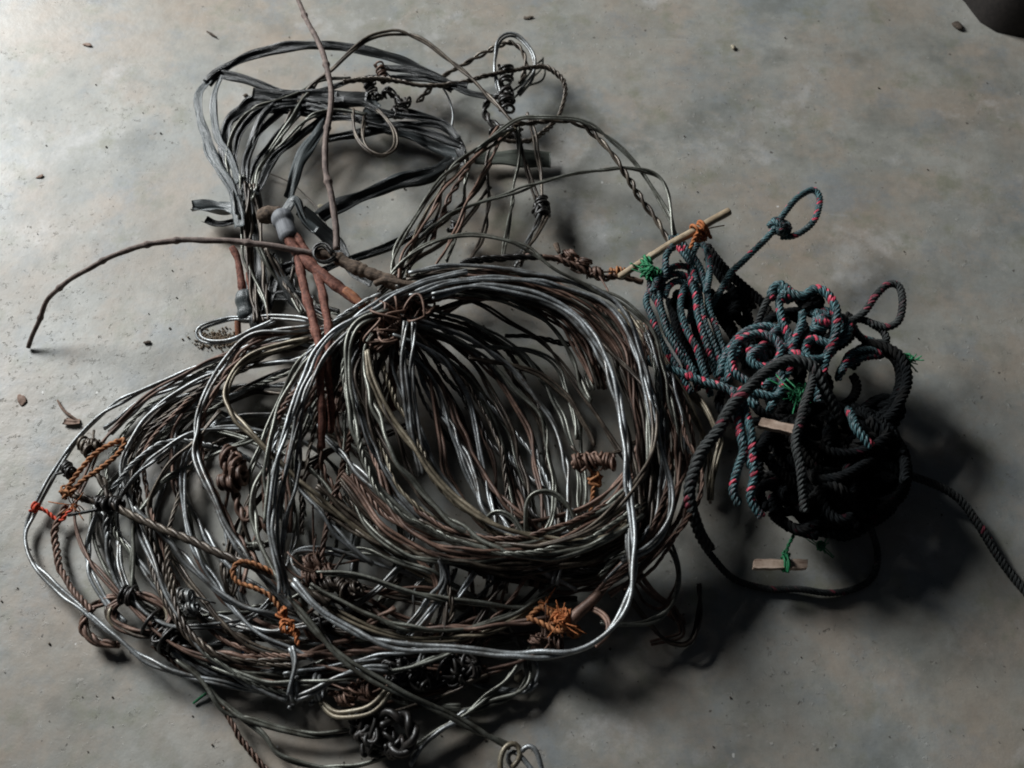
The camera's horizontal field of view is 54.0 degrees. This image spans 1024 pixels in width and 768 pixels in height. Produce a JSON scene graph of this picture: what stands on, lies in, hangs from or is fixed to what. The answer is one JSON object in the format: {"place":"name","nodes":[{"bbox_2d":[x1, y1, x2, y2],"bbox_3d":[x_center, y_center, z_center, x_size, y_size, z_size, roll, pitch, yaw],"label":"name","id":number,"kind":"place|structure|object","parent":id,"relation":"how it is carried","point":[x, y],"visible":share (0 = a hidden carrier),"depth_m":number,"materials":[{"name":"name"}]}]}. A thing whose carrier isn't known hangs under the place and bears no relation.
{"place":"outdoors","nodes":[
{"label":"outdoors","id":0,"kind":"place"},
{"bbox_2d":[17,394,26,405],"bbox_3d":[-0.664,0.021,1.361,0.011,0.002,0.020,-33,66,-17],"label":"leaf fragment","id":1,"kind":"object","parent":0,"point":[21,400],"visible":1,"depth_m":1.36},
{"bbox_2d":[0,0,1023,767],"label":"concrete floor","id":2,"kind":"structure","parent":0,"point":[912,168],"depth_m":1.44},
{"bbox_2d":[55,460,76,479],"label":"wire knot","id":3,"kind":"object","parent":2,"relation":"on","point":[68,469],"visible":0.98,"depth_m":1.27,"materials":[{"name":"black metal"}]},
{"bbox_2d":[57,400,79,424],"bbox_3d":[-0.600,0.042,1.347,0.053,0.005,0.020,35,67,18],"label":"leaf fragment","id":4,"kind":"object","parent":2,"relation":"on","point":[72,421],"visible":1,"depth_m":1.34,"materials":[{"name":"brown plant"}]},
{"bbox_2d":[193,692,206,703],"bbox_3d":[-0.363,0.365,1.167,0.019,0.006,0.004,-33,66,-17],"label":"green cord","id":5,"kind":"object","parent":2,"relation":"on","point":[200,697],"visible":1,"depth_m":1.17,"materials":[{"name":"green plastic"}]},
{"bbox_2d":[181,324,236,352],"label":"dirt crumbs","id":6,"kind":"object","parent":2,"relation":"on","point":[216,337],"visible":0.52,"depth_m":1.41,"materials":[{"name":"soil"}]},
{"bbox_2d":[229,245,269,335],"bbox_3d":[-0.379,-0.121,1.407,0.049,0.047,0.153,-19,63,-10],"label":"stick bundle","id":7,"kind":"object","parent":2,"relation":"on","point":[243,304],"visible":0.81,"depth_m":1.39,"materials":[{"name":"grey wood"}]},
{"bbox_2d":[26,0,482,348],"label":"dry vine","id":8,"kind":"object","parent":2,"relation":"on","point":[376,276],"visible":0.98,"depth_m":1.35,"materials":[{"name":"brown plant"}]},
{"bbox_2d":[312,242,336,263],"bbox_3d":[-0.250,-0.173,1.327,0.028,0.009,0.036,-28,65,-15],"label":"wire ring","id":9,"kind":"object","parent":8,"relation":"attached to","point":[316,246],"visible":1,"depth_m":1.33,"materials":[{"name":"grey metal"}]},
{"bbox_2d":[23,314,531,767],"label":"wire coil","id":10,"kind":"object","parent":2,"relation":"on","point":[238,671],"visible":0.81,"depth_m":1.23,"materials":[{"name":"grey metal"}]},
{"bbox_2d":[28,501,77,521],"bbox_3d":[-0.578,0.161,1.264,0.061,0.015,0.024,5,61,3],"label":"twine tie","id":11,"kind":"object","parent":10,"relation":"attached to","point":[35,507],"visible":0.92,"depth_m":1.26,"materials":[{"name":"red fabric"}]},
{"bbox_2d":[76,430,120,457],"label":"wire knot","id":12,"kind":"object","parent":10,"relation":"on","point":[86,446],"visible":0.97,"depth_m":1.29,"materials":[{"name":"grey metal"}]},
{"bbox_2d":[89,466,112,498],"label":"snare wire","id":13,"kind":"object","parent":10,"relation":"on","point":[102,481],"visible":0.86,"depth_m":1.25,"materials":[{"name":"grey metal"}]},
{"bbox_2d":[78,584,195,657],"bbox_3d":[-0.439,0.277,1.186,0.149,0.047,0.073,8,61,4],"label":"wire ring","id":14,"kind":"object","parent":10,"relation":"on","point":[111,613],"visible":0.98,"depth_m":1.18,"materials":[{"name":"grey metal"}]},
{"bbox_2d":[176,587,215,616],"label":"wire knot","id":15,"kind":"object","parent":10,"relation":"on","point":[190,607],"visible":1,"depth_m":1.17,"materials":[{"name":"silver metal"}]},
{"bbox_2d":[72,491,330,606],"bbox_3d":[-0.378,0.191,1.205,0.368,0.041,0.017,21,63,11],"label":"cable","id":16,"kind":"object","parent":10,"relation":"on","point":[195,542],"visible":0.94,"depth_m":1.20,"materials":[{"name":"metal"}]},
{"bbox_2d":[67,495,125,516],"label":"wire knot","id":17,"kind":"object","parent":16,"relation":"attached to","point":[100,501],"visible":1,"depth_m":1.23,"materials":[{"name":"grey metal"}]},
{"bbox_2d":[48,437,127,520],"bbox_3d":[-0.517,0.116,1.248,0.048,0.038,0.114,31,65,16],"label":"twine tie","id":18,"kind":"object","parent":17,"relation":"attached to","point":[69,490],"visible":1,"depth_m":1.24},
{"bbox_2d":[216,444,249,508],"bbox_3d":[-0.346,0.109,1.242,0.042,0.049,0.083,0,61,0],"label":"wire knot","id":19,"kind":"object","parent":10,"relation":"on","point":[234,476],"visible":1,"depth_m":1.24,"materials":[{"name":"brown metal"}]},
{"bbox_2d":[231,491,266,533],"bbox_3d":[-0.325,0.158,1.234,0.024,0.020,0.079,-41,68,-20],"label":"wire tail","id":20,"kind":"object","parent":19,"relation":"hanging from","point":[239,509],"visible":0.7,"depth_m":1.23},
{"bbox_2d":[237,540,269,550],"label":"snare wire","id":21,"kind":"object","parent":10,"relation":"on","point":[266,542],"visible":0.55,"depth_m":1.22,"materials":[{"name":"grey metal"}]},
{"bbox_2d":[247,540,265,550],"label":"wire knot","id":22,"kind":"object","parent":10,"relation":"on","point":[254,546],"visible":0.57,"depth_m":1.22,"materials":[{"name":"silver metal"}]},
{"bbox_2d":[309,610,341,645],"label":"wire knot","id":23,"kind":"object","parent":10,"relation":"on","point":[321,627],"visible":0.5,"depth_m":1.17,"materials":[{"name":"grey metal"}]},
{"bbox_2d":[286,645,388,709],"bbox_3d":[-0.198,0.338,1.151,0.117,0.046,0.067,0,61,0],"label":"wire clasp","id":24,"kind":"object","parent":10,"relation":"attached to","point":[318,691],"visible":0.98,"depth_m":1.13,"materials":[{"name":"silver metal"}]},
{"bbox_2d":[348,705,419,760],"bbox_3d":[-0.143,0.387,1.120,0.085,0.043,0.060,0,61,0],"label":"wire knot","id":25,"kind":"object","parent":10,"relation":"on","point":[374,735],"visible":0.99,"depth_m":1.11,"materials":[{"name":"black metal"}]},
{"bbox_2d":[318,690,391,719],"bbox_3d":[-0.176,0.361,1.127,0.087,0.027,0.030,-6,61,-3],"label":"wire hook","id":26,"kind":"object","parent":25,"relation":"attached to","point":[328,709],"visible":1,"depth_m":1.12,"materials":[{"name":"metal"}]},
{"bbox_2d":[261,170,326,224],"bbox_3d":[-0.311,-0.267,1.504,0.027,0.012,0.207,-34,66,-17],"label":"thin wire","id":27,"kind":"object","parent":2,"relation":"on","point":[297,188],"visible":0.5,"depth_m":1.52,"materials":[{"name":"grey metal"}]},
{"bbox_2d":[191,41,550,324],"bbox_3d":[-0.288,-0.342,1.514,0.501,0.064,0.524,39,68,19],"label":"strip bundle","id":28,"kind":"object","parent":2,"relation":"on","point":[245,186],"visible":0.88,"depth_m":1.52,"materials":[{"name":"black plastic"}]},
{"bbox_2d":[351,61,411,157],"bbox_3d":[-0.201,-0.419,1.537,0.092,0.028,0.203,0,61,0],"label":"wire knot","id":29,"kind":"object","parent":28,"relation":"on","point":[370,88],"visible":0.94,"depth_m":1.54,"materials":[{"name":"grey metal"}]},
{"bbox_2d":[277,29,511,145],"bbox_3d":[-0.177,-0.461,1.562,0.368,0.051,0.206,0,61,0],"label":"snare wire","id":30,"kind":"object","parent":28,"relation":"on","point":[376,35],"visible":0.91,"depth_m":1.57,"materials":[{"name":"grey metal"}]},
{"bbox_2d":[442,88,453,125],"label":"snare wire","id":31,"kind":"object","parent":28,"relation":"on","point":[451,106],"visible":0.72,"depth_m":1.58,"materials":[{"name":"silver metal"}]},
{"bbox_2d":[408,709,469,766],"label":"snare wire","id":32,"kind":"object","parent":2,"relation":"on","point":[425,743],"visible":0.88,"depth_m":1.13,"materials":[{"name":"silver metal"}]},
{"bbox_2d":[264,545,685,712],"bbox_3d":[-0.041,0.282,1.175,0.497,0.073,0.195,0,61,0],"label":"wire coil","id":33,"kind":"object","parent":2,"relation":"on","point":[444,597],"visible":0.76,"depth_m":1.17,"materials":[{"name":"grey metal"}]},
{"bbox_2d":[284,504,334,586],"bbox_3d":[-0.244,0.206,1.197,0.059,0.039,0.106,-22,63,-12],"label":"wire knot","id":34,"kind":"object","parent":33,"relation":"on","point":[308,562],"visible":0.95,"depth_m":1.19,"materials":[{"name":"metal"}]},
{"bbox_2d":[287,534,359,578],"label":"wire barbs","id":35,"kind":"object","parent":34,"relation":"attached to","point":[302,566],"visible":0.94,"depth_m":1.19,"materials":[{"name":"grey metal"}]},
{"bbox_2d":[313,554,365,600],"bbox_3d":[-0.200,0.240,1.184,0.054,0.047,0.067,33,66,17],"label":"wire knot","id":36,"kind":"object","parent":33,"relation":"on","point":[342,587],"visible":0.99,"depth_m":1.17,"materials":[{"name":"metal"}]},
{"bbox_2d":[331,678,387,706],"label":"wire knot","id":37,"kind":"object","parent":33,"relation":"on","point":[346,696],"visible":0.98,"depth_m":1.13,"materials":[{"name":"brown metal"}]},
{"bbox_2d":[380,653,434,691],"bbox_3d":[-0.121,0.332,1.155,0.066,0.028,0.045,0,61,0],"label":"wire knot","id":38,"kind":"object","parent":33,"relation":"on","point":[418,679],"visible":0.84,"depth_m":1.15,"materials":[{"name":"black metal"}]},
{"bbox_2d":[435,653,481,687],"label":"wire knot","id":39,"kind":"object","parent":33,"relation":"on","point":[459,665],"visible":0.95,"depth_m":1.15,"materials":[{"name":"black metal"}]},
{"bbox_2d":[528,603,563,657],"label":"wire knot","id":40,"kind":"object","parent":33,"relation":"on","point":[555,643],"visible":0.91,"depth_m":1.15,"materials":[{"name":"brown metal"}]},
{"bbox_2d":[526,588,586,638],"bbox_3d":[0.047,0.271,1.148,0.049,0.044,0.066,-29,65,-15],"label":"twine tie","id":41,"kind":"object","parent":33,"relation":"on","point":[559,619],"visible":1,"depth_m":1.14,"materials":[{"name":"orange fabric"}]},
{"bbox_2d":[622,583,702,647],"bbox_3d":[0.179,0.273,1.190,0.098,0.027,0.075,0,61,0],"label":"wire loop","id":42,"kind":"object","parent":33,"relation":"hanging from","point":[690,640],"visible":0.85,"depth_m":1.19,"materials":[{"name":"black metal"}]},
{"bbox_2d":[416,31,545,139],"bbox_3d":[-0.018,-0.474,1.584,0.192,0.045,0.203,35,67,18],"label":"wire loop","id":43,"kind":"object","parent":2,"relation":"on","point":[506,99],"visible":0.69,"depth_m":1.59,"materials":[{"name":"grey metal"}]},
{"bbox_2d":[343,63,567,143],"bbox_3d":[-0.087,-0.438,1.549,0.349,0.032,0.159,0,61,0],"label":"twisted wire","id":44,"kind":"object","parent":43,"relation":"attached to","point":[557,74],"visible":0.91,"depth_m":1.56,"materials":[{"name":"grey metal"}]},
{"bbox_2d":[248,263,723,749],"bbox_3d":[-0.039,0.076,1.250,0.522,0.130,0.603,37,67,19],"label":"wire coil","id":45,"kind":"object","parent":2,"relation":"on","point":[595,539],"visible":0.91,"depth_m":1.25,"materials":[{"name":"grey metal"}]},
{"bbox_2d":[230,559,299,645],"bbox_3d":[-0.273,0.244,1.157,0.123,0.024,0.044,40,68,19],"label":"twine tie","id":46,"kind":"object","parent":45,"relation":"on","point":[291,629],"visible":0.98,"depth_m":1.15,"materials":[{"name":"orange fabric"}]},
{"bbox_2d":[256,195,399,449],"bbox_3d":[-0.232,-0.102,1.340,0.148,0.070,0.393,-16,62,-9],"label":"stick bundle","id":47,"kind":"object","parent":45,"relation":"on","point":[280,219],"visible":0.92,"depth_m":1.32,"materials":[{"name":"brown wood"},{"name":"reddish-brown bark"},{"name":"rough bark"}]},
{"bbox_2d":[290,283,637,659],"bbox_3d":[-0.055,0.088,1.198,0.395,0.051,0.479,0,61,0],"label":"snare wire","id":48,"kind":"object","parent":45,"relation":"on","point":[300,589],"visible":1,"depth_m":1.12,"materials":[{"name":"silver metal"}]},
{"bbox_2d":[390,232,614,301],"bbox_3d":[-0.014,-0.161,1.331,0.306,0.034,0.078,5,61,3],"label":"snare wire","id":49,"kind":"object","parent":45,"relation":"on","point":[535,254],"visible":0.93,"depth_m":1.33,"materials":[{"name":"grey metal"}]},
{"bbox_2d":[409,275,674,562],"bbox_3d":[0.081,-0.007,1.251,0.206,0.048,0.445,-33,66,-17],"label":"snare wire","id":50,"kind":"object","parent":45,"relation":"on","point":[661,534],"visible":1,"depth_m":1.27,"materials":[{"name":"silver metal"}]},
{"bbox_2d":[460,242,643,290],"bbox_3d":[0.058,-0.162,1.384,0.251,0.070,0.079,7,61,4],"label":"wire knot","id":51,"kind":"object","parent":45,"relation":"on","point":[579,265],"visible":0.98,"depth_m":1.39,"materials":[{"name":"brown metal"}]},
{"bbox_2d":[609,266,630,276],"bbox_3d":[0.150,-0.156,1.409,0.032,0.019,0.018,0,61,0],"label":"twine tie","id":52,"kind":"object","parent":51,"relation":"attached to","point":[617,269],"visible":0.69,"depth_m":1.40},
{"bbox_2d":[618,208,731,278],"bbox_3d":[0.225,-0.191,1.382,0.168,0.068,0.017,-22,63,-12],"label":"bamboo stick","id":53,"kind":"object","parent":51,"relation":"on","point":[691,232],"visible":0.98,"depth_m":1.37,"materials":[{"name":"beige wood"}]},
{"bbox_2d":[630,254,661,280],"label":"twine knot","id":54,"kind":"object","parent":53,"relation":"attached to","point":[647,268],"visible":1,"depth_m":1.35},
{"bbox_2d":[689,220,724,249],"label":"twine knot","id":55,"kind":"object","parent":53,"relation":"attached to","point":[700,235],"visible":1,"depth_m":1.36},
{"bbox_2d":[567,590,601,624],"bbox_3d":[0.083,0.256,1.149,0.051,0.018,0.014,-37,67,-18],"label":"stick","id":56,"kind":"object","parent":45,"relation":"attached to","point":[582,609],"visible":1,"depth_m":1.14,"materials":[{"name":"brown wood"}]},
{"bbox_2d":[590,606,610,647],"bbox_3d":[0.100,0.270,1.126,0.022,0.039,0.058,-4,61,-2],"label":"snare wire","id":57,"kind":"object","parent":56,"relation":"on","point":[603,615],"visible":0.72,"depth_m":1.13,"materials":[{"name":"metal"}]},
{"bbox_2d":[587,470,603,511],"bbox_3d":[0.104,0.132,1.246,0.021,0.021,0.052,0,61,0],"label":"twine tie","id":58,"kind":"object","parent":45,"relation":"attached to","point":[594,481],"visible":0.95,"depth_m":1.25,"materials":[{"name":"orange fabric"}]},
{"bbox_2d":[571,439,635,475],"bbox_3d":[0.136,0.084,1.261,0.129,0.036,0.050,-12,62,-6],"label":"wire knot","id":59,"kind":"object","parent":45,"relation":"on","point":[582,462],"visible":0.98,"depth_m":1.25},
{"bbox_2d":[599,544,681,626],"bbox_3d":[0.164,0.248,1.181,0.055,0.026,0.133,38,67,19],"label":"wire loop","id":60,"kind":"object","parent":45,"relation":"on","point":[660,616],"visible":0.81,"depth_m":1.17,"materials":[{"name":"grey metal"}]},
{"bbox_2d":[595,453,691,596],"bbox_3d":[0.164,0.166,1.193,0.025,0.019,0.221,31,65,16],"label":"snare wire","id":61,"kind":"object","parent":45,"relation":"on","point":[654,531],"visible":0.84,"depth_m":1.19,"materials":[{"name":"metal"}]},
{"bbox_2d":[646,356,758,408],"bbox_3d":[0.244,-0.003,1.296,0.157,0.030,0.016,27,64,14],"label":"rope","id":62,"kind":"object","parent":45,"relation":"on","point":[753,403],"visible":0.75,"depth_m":1.29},
{"bbox_2d":[1,11,1022,763],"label":"floor grit","id":63,"kind":"object","parent":2,"relation":"on","point":[431,481],"visible":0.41,"depth_m":1.26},
{"bbox_2d":[513,670,522,682],"bbox_3d":[0.009,0.342,1.178,0.009,0.009,0.017,33,66,17],"label":"cocoon","id":64,"kind":"object","parent":2,"relation":"on","point":[517,677],"visible":1,"depth_m":1.18,"materials":[{"name":"stone"}]},
{"bbox_2d":[497,741,543,767],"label":"wire loop","id":65,"kind":"object","parent":2,"relation":"on","point":[519,751],"visible":1,"depth_m":1.11,"materials":[{"name":"silver metal"}]},
{"bbox_2d":[377,112,676,310],"bbox_3d":[-0.003,-0.260,1.440,0.456,0.096,0.303,-19,63,-10],"label":"wire loop","id":66,"kind":"object","parent":2,"relation":"on","point":[541,210],"visible":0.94,"depth_m":1.45,"materials":[{"name":"grey metal"}]},
{"bbox_2d":[665,243,776,388],"bbox_3d":[0.267,-0.090,1.378,0.166,0.051,0.179,-34,66,-17],"label":"rope hank","id":67,"kind":"object","parent":2,"relation":"on","point":[738,297],"visible":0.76,"depth_m":1.38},
{"bbox_2d":[643,233,726,397],"bbox_3d":[0.232,-0.101,1.346,0.112,0.056,0.252,0,61,0],"label":"rope hank","id":68,"kind":"object","parent":67,"relation":"on","point":[659,288],"visible":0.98,"depth_m":1.34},
{"bbox_2d":[705,187,822,317],"bbox_3d":[0.337,-0.164,1.404,0.050,0.075,0.304,41,68,20],"label":"rope snare","id":69,"kind":"object","parent":2,"relation":"on","point":[780,226],"visible":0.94,"depth_m":1.40,"materials":[{"name":"teal fabric"}]},
{"bbox_2d":[714,293,861,426],"bbox_3d":[0.365,-0.031,1.316,0.205,0.100,0.183,0,61,0],"label":"rope mass","id":70,"kind":"object","parent":2,"relation":"on","point":[783,410],"visible":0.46,"depth_m":1.31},
{"bbox_2d":[716,317,791,384],"bbox_3d":[0.321,-0.046,1.298,0.122,0.051,0.076,-34,66,-17],"label":"rope coil","id":71,"kind":"object","parent":70,"relation":"on","point":[757,356],"visible":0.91,"depth_m":1.29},
{"bbox_2d":[746,293,775,342],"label":"rope","id":72,"kind":"object","parent":71,"relation":"on","point":[763,308],"visible":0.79,"depth_m":1.32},
{"bbox_2d":[750,365,793,413],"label":"rope","id":73,"kind":"object","parent":70,"relation":"on","point":[775,395],"visible":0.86,"depth_m":1.26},
{"bbox_2d":[761,294,806,388],"bbox_3d":[0.351,-0.053,1.293,0.045,0.024,0.142,13,62,7],"label":"rope","id":74,"kind":"object","parent":70,"relation":"on","point":[792,339],"visible":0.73,"depth_m":1.30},
{"bbox_2d":[767,280,841,410],"bbox_3d":[0.392,-0.061,1.292,0.076,0.054,0.184,-14,62,-8],"label":"rope","id":75,"kind":"object","parent":70,"relation":"on","point":[787,293],"visible":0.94,"depth_m":1.29,"materials":[{"name":"fabric"}]},
{"bbox_2d":[785,300,853,363],"bbox_3d":[0.396,-0.072,1.298,0.084,0.037,0.124,13,62,7],"label":"rope","id":76,"kind":"object","parent":70,"relation":"on","point":[821,320],"visible":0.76,"depth_m":1.28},
{"bbox_2d":[834,325,884,380],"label":"rope","id":77,"kind":"object","parent":70,"relation":"on","point":[849,360],"visible":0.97,"depth_m":1.28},
{"bbox_2d":[824,280,906,342],"bbox_3d":[0.475,-0.079,1.330,0.135,0.042,0.069,-31,65,-16],"label":"rope snare","id":78,"kind":"object","parent":70,"relation":"on","point":[881,328],"visible":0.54,"depth_m":1.32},
{"bbox_2d":[700,526,880,596],"bbox_3d":[0.339,0.209,1.224,0.236,0.057,0.088,0,61,0],"label":"rope","id":79,"kind":"object","parent":2,"relation":"on","point":[730,576],"visible":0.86,"depth_m":1.22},
{"bbox_2d":[683,354,845,553],"bbox_3d":[0.291,0.076,1.223,0.248,0.103,0.110,-38,68,-19],"label":"rope","id":80,"kind":"object","parent":79,"relation":"on","point":[734,403],"visible":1,"depth_m":1.20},
{"bbox_2d":[728,386,764,519],"bbox_3d":[0.275,0.079,1.199,0.042,0.043,0.164,0,61,0],"label":"rope","id":81,"kind":"object","parent":80,"relation":"hanging from","point":[747,452],"visible":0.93,"depth_m":1.18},
{"bbox_2d":[752,559,807,570],"bbox_3d":[0.321,0.216,1.202,0.066,0.009,0.012,0,61,0],"label":"wooden toggle","id":82,"kind":"object","parent":79,"relation":"attached to","point":[777,564],"visible":1,"depth_m":1.20,"materials":[{"name":"brown wood"}]},
{"bbox_2d":[780,534,794,572],"bbox_3d":[0.332,0.200,1.209,0.014,0.023,0.057,15,62,8],"label":"twine tie","id":83,"kind":"object","parent":82,"relation":"attached to","point":[786,555],"visible":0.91,"depth_m":1.20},
{"bbox_2d":[807,538,833,557],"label":"twine knot","id":84,"kind":"object","parent":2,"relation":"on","point":[820,545],"visible":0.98,"depth_m":1.24,"materials":[{"name":"green fabric"}]},
{"bbox_2d":[749,400,912,541],"bbox_3d":[0.401,0.095,1.250,0.230,0.122,0.216,0,61,0],"label":"rope mass","id":85,"kind":"object","parent":2,"relation":"on","point":[848,487],"visible":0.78,"depth_m":1.21,"materials":[{"name":"black fabric"}]},
{"bbox_2d":[791,372,816,512],"bbox_3d":[0.347,0.063,1.204,0.031,0.043,0.182,8,61,5],"label":"rope","id":86,"kind":"object","parent":85,"relation":"on","point":[799,422],"visible":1,"depth_m":1.18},
{"bbox_2d":[757,418,793,435],"bbox_3d":[0.319,0.052,1.202,0.050,0.008,0.013,13,62,7],"label":"wooden toggle","id":87,"kind":"object","parent":86,"relation":"attached to","point":[770,425],"visible":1,"depth_m":1.20,"materials":[{"name":"brown wood"}]},
{"bbox_2d":[768,374,810,413],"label":"twine knot","id":88,"kind":"object","parent":86,"relation":"attached to","point":[797,392],"visible":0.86,"depth_m":1.23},
{"bbox_2d":[844,405,874,448],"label":"rope","id":89,"kind":"object","parent":85,"relation":"on","point":[864,438],"visible":1,"depth_m":1.20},
{"bbox_2d":[850,340,912,427],"bbox_3d":[0.472,0.002,1.292,0.094,0.057,0.143,0,61,0],"label":"rope ring","id":90,"kind":"object","parent":85,"relation":"on","point":[891,407],"visible":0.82,"depth_m":1.27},
{"bbox_2d":[904,353,923,372],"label":"twine knot","id":91,"kind":"object","parent":90,"relation":"attached to","point":[910,358],"visible":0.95,"depth_m":1.29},
{"bbox_2d":[872,461,1023,595],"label":"rope","id":92,"kind":"object","parent":2,"relation":"on","point":[987,539],"visible":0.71,"depth_m":1.25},
{"bbox_2d":[951,21,962,29],"bbox_3d":[0.757,-0.608,1.707,0.016,0.006,0.021,-13,62,-7],"label":"dirt clod","id":93,"kind":"object","parent":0,"point":[957,25],"visible":1,"depth_m":1.71,"materials":[{"name":"soil"}]},
{"bbox_2d":[963,0,1023,36],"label":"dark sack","id":94,"kind":"object","parent":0,"point":[1004,16],"visible":1,"depth_m":1.69,"materials":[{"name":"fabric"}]}
]}

